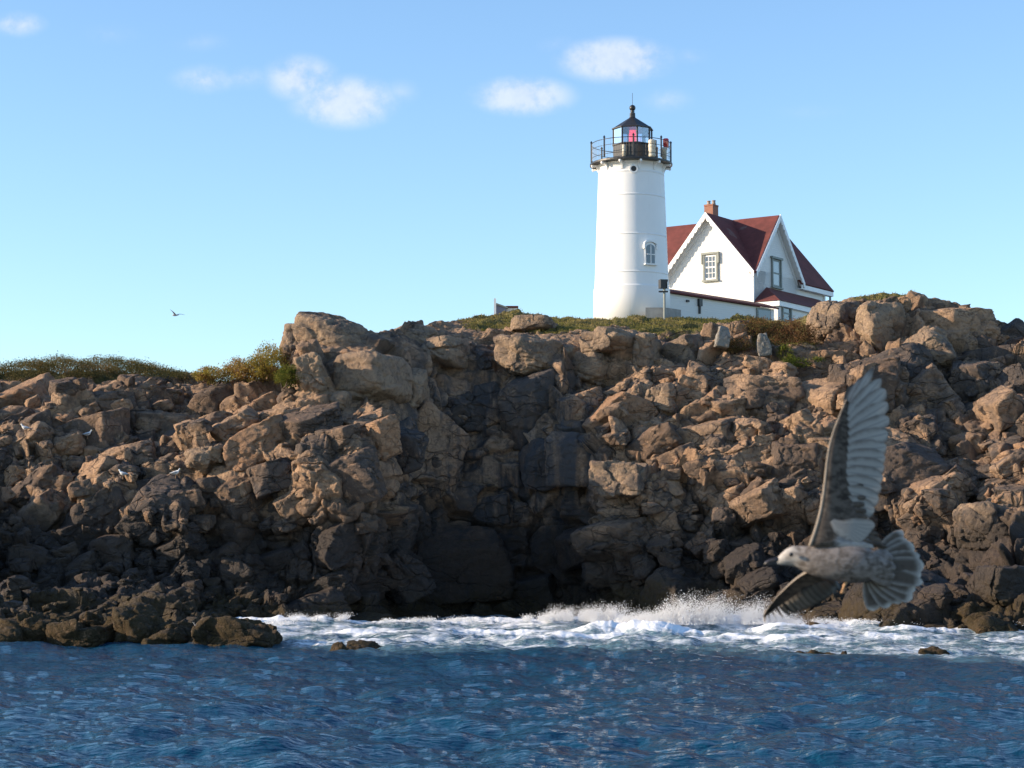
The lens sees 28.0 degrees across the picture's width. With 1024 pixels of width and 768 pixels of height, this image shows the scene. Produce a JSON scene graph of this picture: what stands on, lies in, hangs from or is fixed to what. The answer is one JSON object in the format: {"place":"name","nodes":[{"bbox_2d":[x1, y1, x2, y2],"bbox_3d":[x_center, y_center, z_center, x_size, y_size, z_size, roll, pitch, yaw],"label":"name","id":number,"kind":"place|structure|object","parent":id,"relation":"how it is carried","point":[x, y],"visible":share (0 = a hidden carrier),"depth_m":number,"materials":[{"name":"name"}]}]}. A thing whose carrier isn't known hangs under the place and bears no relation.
{"place":"outdoors","nodes":[
{"label":"outdoors","id":0,"kind":"place"},
{"bbox_2d":[0,614,1023,767],"bbox_3d":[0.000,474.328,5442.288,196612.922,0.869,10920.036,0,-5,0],"label":"sea","id":1,"kind":"structure","parent":0,"point":[498,691],"depth_m":39.13,"materials":[{"name":"liquid"}]},
{"bbox_2d":[0,618,31,641],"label":"reef rock","id":2,"kind":"object","parent":1,"relation":"in","point":[11,630],"visible":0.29,"depth_m":63.75,"materials":[{"name":"brown stone"}]},
{"bbox_2d":[13,610,73,642],"bbox_3d":[-15.010,8.246,65.444,2.595,2.106,2.618,0,-5,0],"label":"reef rock","id":3,"kind":"object","parent":1,"relation":"in","point":[33,624],"visible":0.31,"depth_m":64.39,"materials":[{"name":"brown stone"}]},
{"bbox_2d":[45,619,114,647],"bbox_3d":[-13.476,8.266,65.105,2.015,1.700,2.863,-2,-5,18],"label":"reef rock","id":4,"kind":"object","parent":1,"relation":"in","point":[73,632],"visible":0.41,"depth_m":63.92,"materials":[{"name":"brown stone"}]},
{"bbox_2d":[79,610,103,626],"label":"reef rock","id":5,"kind":"object","parent":1,"relation":"in","point":[90,619],"visible":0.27,"depth_m":66.70,"materials":[{"name":"brown stone"}]},
{"bbox_2d":[107,602,164,642],"bbox_3d":[-12.048,8.112,65.467,1.893,2.268,2.809,0,-5,0],"label":"reef rock","id":6,"kind":"object","parent":1,"relation":"in","point":[136,622],"visible":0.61,"depth_m":64.60,"materials":[{"name":"stone"}]},
{"bbox_2d":[141,621,193,643],"bbox_3d":[-10.704,8.388,64.999,2.029,1.749,3.010,0,-5,0],"label":"reef rock","id":7,"kind":"object","parent":1,"relation":"in","point":[171,633],"visible":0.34,"depth_m":63.87,"materials":[{"name":"brown stone"}]},
{"bbox_2d":[188,616,282,647],"bbox_3d":[-8.709,8.171,64.486,3.073,1.861,3.878,0,-5,0],"label":"reef rock","id":8,"kind":"object","parent":1,"relation":"in","point":[219,631],"visible":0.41,"depth_m":62.88,"materials":[{"name":"brown stone"}]},
{"bbox_2d":[329,640,381,650],"bbox_3d":[-4.454,8.301,61.993,2.068,1.133,1.682,0,-5,0],"label":"reef rock","id":9,"kind":"object","parent":1,"relation":"in","point":[354,644],"visible":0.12,"depth_m":61.88,"materials":[{"name":"brown stone"}]},
{"bbox_2d":[193,589,1023,625],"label":"sea spray","id":10,"kind":"object","parent":1,"relation":"on","point":[679,616],"visible":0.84,"depth_m":79.31,"materials":[{"name":"white liquid"}]},
{"bbox_2d":[796,650,818,653],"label":"awash rock","id":11,"kind":"object","parent":1,"relation":"in","point":[813,652],"visible":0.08,"depth_m":57.12,"materials":[{"name":"brown stone"}]},
{"bbox_2d":[819,651,846,654],"bbox_3d":[9.064,7.984,57.482,1.840,1.018,1.073,0,-5,0],"label":"awash rock","id":12,"kind":"object","parent":1,"relation":"in","point":[844,652],"visible":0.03,"depth_m":57.51,"materials":[{"name":"brown stone"}]},
{"bbox_2d":[894,646,949,654],"bbox_3d":[11.568,7.987,57.605,2.536,1.287,1.088,0,-5,0],"label":"awash rock","id":13,"kind":"object","parent":1,"relation":"in","point":[933,650],"visible":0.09,"depth_m":57.29,"materials":[{"name":"brown stone"}]},
{"bbox_2d":[949,600,986,624],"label":"reef rock","id":14,"kind":"object","parent":1,"relation":"in","point":[963,611],"visible":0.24,"depth_m":78.38,"materials":[{"name":"brown stone"}]},
{"bbox_2d":[964,611,1018,633],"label":"reef rock","id":15,"kind":"object","parent":1,"relation":"in","point":[980,622],"visible":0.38,"depth_m":75.75,"materials":[{"name":"brown stone"}]},
{"bbox_2d":[0,291,1023,628],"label":"cliff","id":16,"kind":"structure","parent":0,"point":[324,503],"depth_m":94.89,"materials":[{"name":"brown stone"}]},
{"bbox_2d":[0,350,196,382],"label":"scrub","id":17,"kind":"object","parent":16,"relation":"on","point":[145,369],"visible":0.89,"depth_m":105.01,"materials":[{"name":"green plant"}]},
{"bbox_2d":[184,443,224,474],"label":"boulder","id":18,"kind":"object","parent":16,"relation":"on","point":[204,460],"visible":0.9,"depth_m":91.49,"materials":[{"name":"brown stone"}]},
{"bbox_2d":[279,323,297,369],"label":"boulder","id":19,"kind":"object","parent":16,"relation":"on","point":[288,343],"visible":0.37,"depth_m":98.76,"materials":[{"name":"brown stone"}]},
{"bbox_2d":[292,311,376,348],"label":"boulder","id":20,"kind":"object","parent":16,"relation":"on","point":[326,329],"visible":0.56,"depth_m":98.17,"materials":[{"name":"brown stone"}]},
{"bbox_2d":[322,391,351,409],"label":"boulder","id":21,"kind":"object","parent":16,"relation":"on","point":[344,398],"visible":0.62,"depth_m":94.61,"materials":[{"name":"stone"}]},
{"bbox_2d":[332,350,412,403],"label":"boulder","id":22,"kind":"object","parent":16,"relation":"on","point":[376,376],"visible":0.79,"depth_m":95.72,"materials":[{"name":"brown stone"}]},
{"bbox_2d":[394,324,438,342],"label":"boulder","id":23,"kind":"object","parent":16,"relation":"on","point":[421,333],"visible":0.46,"depth_m":103.72,"materials":[{"name":"stone"}]},
{"bbox_2d":[421,335,470,367],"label":"boulder","id":24,"kind":"object","parent":16,"relation":"on","point":[446,351],"visible":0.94,"depth_m":101.93,"materials":[{"name":"stone"}]},
{"bbox_2d":[494,298,495,313],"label":"white post","id":25,"kind":"object","parent":16,"relation":"on","point":[494,305],"visible":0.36,"depth_m":122.50,"materials":[{"name":"white wood"}]},
{"bbox_2d":[496,303,517,313],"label":"storage shed","id":26,"kind":"structure","parent":16,"relation":"on","point":[500,308],"depth_m":122.85,"materials":[{"name":"grey wood"}]},
{"bbox_2d":[0,296,1023,629],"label":"cliff ledges","id":27,"kind":"object","parent":16,"relation":"on","point":[462,562],"visible":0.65,"depth_m":92.86,"materials":[{"name":"brown stone"}]},
{"bbox_2d":[82,430,92,438],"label":"seagull","id":28,"kind":"object","parent":27,"relation":"on","point":[87,434],"visible":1,"depth_m":95.22,"materials":[{"name":"white"}]},
{"bbox_2d":[135,409,187,438],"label":"boulder","id":29,"kind":"object","parent":27,"relation":"on","point":[160,422],"visible":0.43,"depth_m":97.80,"materials":[{"name":"brown stone"}]},
{"bbox_2d":[171,468,179,477],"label":"seagull","id":30,"kind":"object","parent":27,"relation":"on","point":[175,472],"visible":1,"depth_m":90.90,"materials":[{"name":"white"}]},
{"bbox_2d":[191,363,238,385],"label":"bush","id":31,"kind":"object","parent":27,"relation":"on","point":[206,376],"visible":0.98,"depth_m":98.96,"materials":[{"name":"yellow plant"}]},
{"bbox_2d":[219,355,254,384],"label":"bush","id":32,"kind":"object","parent":27,"relation":"on","point":[236,369],"visible":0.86,"depth_m":98.42,"materials":[{"name":"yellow plant"}]},
{"bbox_2d":[241,339,288,383],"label":"bush","id":33,"kind":"object","parent":27,"relation":"on","point":[262,363],"visible":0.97,"depth_m":98.03,"materials":[{"name":"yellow plant"}]},
{"bbox_2d":[270,363,301,388],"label":"bush","id":34,"kind":"object","parent":27,"relation":"on","point":[285,377],"visible":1,"depth_m":94.76,"materials":[{"name":"green plant"}]},
{"bbox_2d":[293,352,328,392],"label":"boulder","id":35,"kind":"object","parent":27,"relation":"on","point":[309,368],"visible":0.89,"depth_m":94.76,"materials":[{"name":"stone"}]},
{"bbox_2d":[409,368,429,408],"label":"boulder","id":36,"kind":"object","parent":27,"relation":"on","point":[421,389],"visible":0.5,"depth_m":98.57,"materials":[{"name":"stone"}]},
{"bbox_2d":[493,333,563,375],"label":"boulder","id":37,"kind":"object","parent":27,"relation":"on","point":[521,354],"visible":0.77,"depth_m":101.27,"materials":[{"name":"brown stone"}]},
{"bbox_2d":[561,344,608,387],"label":"boulder","id":38,"kind":"object","parent":27,"relation":"on","point":[592,368],"visible":0.59,"depth_m":101.61,"materials":[{"name":"stone"}]},
{"bbox_2d":[589,460,651,499],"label":"boulder","id":39,"kind":"object","parent":27,"relation":"on","point":[630,478],"visible":0.95,"depth_m":92.80,"materials":[{"name":"brown stone"}]},
{"bbox_2d":[631,332,661,367],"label":"boulder","id":40,"kind":"object","parent":27,"relation":"on","point":[647,347],"visible":0.94,"depth_m":101.42,"materials":[{"name":"stone"}]},
{"bbox_2d":[714,326,730,348],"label":"standing stone","id":41,"kind":"object","parent":27,"relation":"on","point":[722,338],"visible":1,"depth_m":101.81,"materials":[{"name":"stone"}]},
{"bbox_2d":[756,333,771,356],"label":"standing stone","id":42,"kind":"object","parent":27,"relation":"on","point":[763,346],"visible":0.99,"depth_m":101.77,"materials":[{"name":"stone"}]},
{"bbox_2d":[776,343,793,360],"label":"bush","id":43,"kind":"object","parent":27,"relation":"on","point":[783,346],"visible":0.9,"depth_m":101.79,"materials":[{"name":"green plant"}]},
{"bbox_2d":[780,355,825,368],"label":"bush","id":44,"kind":"object","parent":27,"relation":"on","point":[805,364],"visible":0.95,"depth_m":100.47,"materials":[{"name":"green plant"}]},
{"bbox_2d":[902,325,956,367],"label":"boulder","id":45,"kind":"object","parent":27,"relation":"on","point":[935,342],"visible":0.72,"depth_m":100.45,"materials":[{"name":"brown stone"}]},
{"bbox_2d":[974,565,1023,607],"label":"boulder","id":46,"kind":"object","parent":27,"relation":"on","point":[1003,586],"visible":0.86,"depth_m":78.30,"materials":[{"name":"stone"}]},
{"bbox_2d":[510,314,557,332],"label":"boulder","id":47,"kind":"object","parent":16,"relation":"on","point":[522,323],"visible":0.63,"depth_m":105.59,"materials":[{"name":"brown stone"}]},
{"bbox_2d":[579,326,638,352],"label":"boulder","id":48,"kind":"object","parent":16,"relation":"on","point":[604,339],"visible":0.92,"depth_m":101.25,"materials":[{"name":"brown stone"}]},
{"bbox_2d":[590,93,672,319],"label":"lighthouse","id":49,"kind":"object","parent":16,"relation":"on","point":[631,267],"visible":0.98,"depth_m":113.56,"materials":[{"name":"white paint"}]},
{"bbox_2d":[629,164,637,172],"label":"port window","id":50,"kind":"structure","parent":49,"relation":"in","point":[633,168],"depth_m":113.57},
{"bbox_2d":[643,239,657,265],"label":"window","id":51,"kind":"structure","parent":49,"relation":"in","point":[650,248],"depth_m":113.15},
{"bbox_2d":[648,139,656,156],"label":"fog signal","id":52,"kind":"object","parent":49,"relation":"attached to","point":[653,147],"visible":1,"depth_m":114.08,"materials":[{"name":"white metal"}]},
{"bbox_2d":[662,138,668,159],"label":"backup beacon","id":53,"kind":"object","parent":49,"relation":"on","point":[665,145],"visible":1,"depth_m":114.78,"materials":[{"name":"red metal"}]},
{"bbox_2d":[643,383,677,414],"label":"boulder","id":54,"kind":"object","parent":16,"relation":"on","point":[661,396],"visible":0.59,"depth_m":98.46,"materials":[{"name":"brown stone"}]},
{"bbox_2d":[658,279,667,318],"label":"instrument post","id":55,"kind":"object","parent":16,"relation":"on","point":[663,284],"visible":0.87,"depth_m":110.89,"materials":[{"name":"grey metal"}]},
{"bbox_2d":[646,308,680,317],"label":"concrete footing","id":56,"kind":"object","parent":16,"relation":"on","point":[658,312],"visible":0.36,"depth_m":111.17,"materials":[{"name":"grey concrete"}]},
{"bbox_2d":[659,333,702,365],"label":"boulder","id":57,"kind":"object","parent":16,"relation":"on","point":[683,348],"visible":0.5,"depth_m":102.71,"materials":[{"name":"stone"}]},
{"bbox_2d":[457,290,914,347],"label":"grass","id":58,"kind":"structure","parent":16,"relation":"on","point":[582,324],"depth_m":108.65,"materials":[{"name":"green plant"}]},
{"bbox_2d":[670,289,778,319],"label":"covered walkway","id":59,"kind":"structure","parent":16,"relation":"on","point":[691,304],"depth_m":118.64,"materials":[{"name":"white"}]},
{"bbox_2d":[756,308,770,319],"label":"window","id":60,"kind":"structure","parent":59,"relation":"in","point":[760,312],"depth_m":121.57,"materials":[{"name":"grey glass"}]},
{"bbox_2d":[724,335,755,354],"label":"bush","id":61,"kind":"object","parent":16,"relation":"on","point":[744,347],"visible":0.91,"depth_m":102.36,"materials":[{"name":"orange plant"}]},
{"bbox_2d":[666,200,833,321],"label":"keepers house","id":62,"kind":"structure","parent":16,"relation":"on","point":[763,260],"depth_m":127.15,"materials":[{"name":"white painted wood"},{"name":"red shingle"},{"name":"glass"}]},
{"bbox_2d":[701,251,719,281],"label":"window","id":63,"kind":"structure","parent":62,"relation":"in","point":[710,262],"depth_m":126.66,"materials":[{"name":"white wood"}]},
{"bbox_2d":[770,256,783,289],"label":"window","id":64,"kind":"structure","parent":62,"relation":"in","point":[776,266],"depth_m":127.59,"materials":[{"name":"grey glass"}]},
{"bbox_2d":[781,307,791,321],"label":"window","id":65,"kind":"structure","parent":62,"relation":"in","point":[784,311],"depth_m":125.03,"materials":[{"name":"grey glass"}]},
{"bbox_2d":[731,315,785,338],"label":"bush","id":66,"kind":"object","parent":16,"relation":"on","point":[755,322],"visible":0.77,"depth_m":103.89,"materials":[{"name":"orange plant"}]},
{"bbox_2d":[766,315,826,346],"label":"bush","id":67,"kind":"object","parent":16,"relation":"on","point":[797,335],"visible":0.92,"depth_m":103.31,"materials":[{"name":"orange plant"}]},
{"bbox_2d":[793,567,803,576],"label":"boulder","id":68,"kind":"object","parent":16,"relation":"on","point":[797,572],"visible":0.06,"depth_m":89.94,"materials":[{"name":"brown stone"}]},
{"bbox_2d":[806,300,860,344],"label":"boulder","id":69,"kind":"object","parent":16,"relation":"on","point":[830,316],"visible":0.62,"depth_m":105.13,"materials":[{"name":"brown stone"}]},
{"bbox_2d":[854,300,905,351],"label":"boulder","id":70,"kind":"object","parent":16,"relation":"on","point":[873,324],"visible":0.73,"depth_m":102.45,"materials":[{"name":"brown stone"}]},
{"bbox_2d":[952,501,1011,550],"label":"boulder","id":71,"kind":"object","parent":16,"relation":"on","point":[979,526],"visible":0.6,"depth_m":86.20,"materials":[{"name":"stone"}]},
{"bbox_2d":[0,0,1023,380],"label":"sky","id":72,"kind":"structure","parent":0,"point":[236,168],"materials":[{"name":"blue"}]},
{"bbox_2d":[763,368,923,622],"bbox_3d":[1.216,0.437,8.086,0.714,1.026,0.421,-3,-6,33],"label":"seagull","id":73,"kind":"object","parent":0,"point":[845,538],"visible":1,"depth_m":8.01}
]}

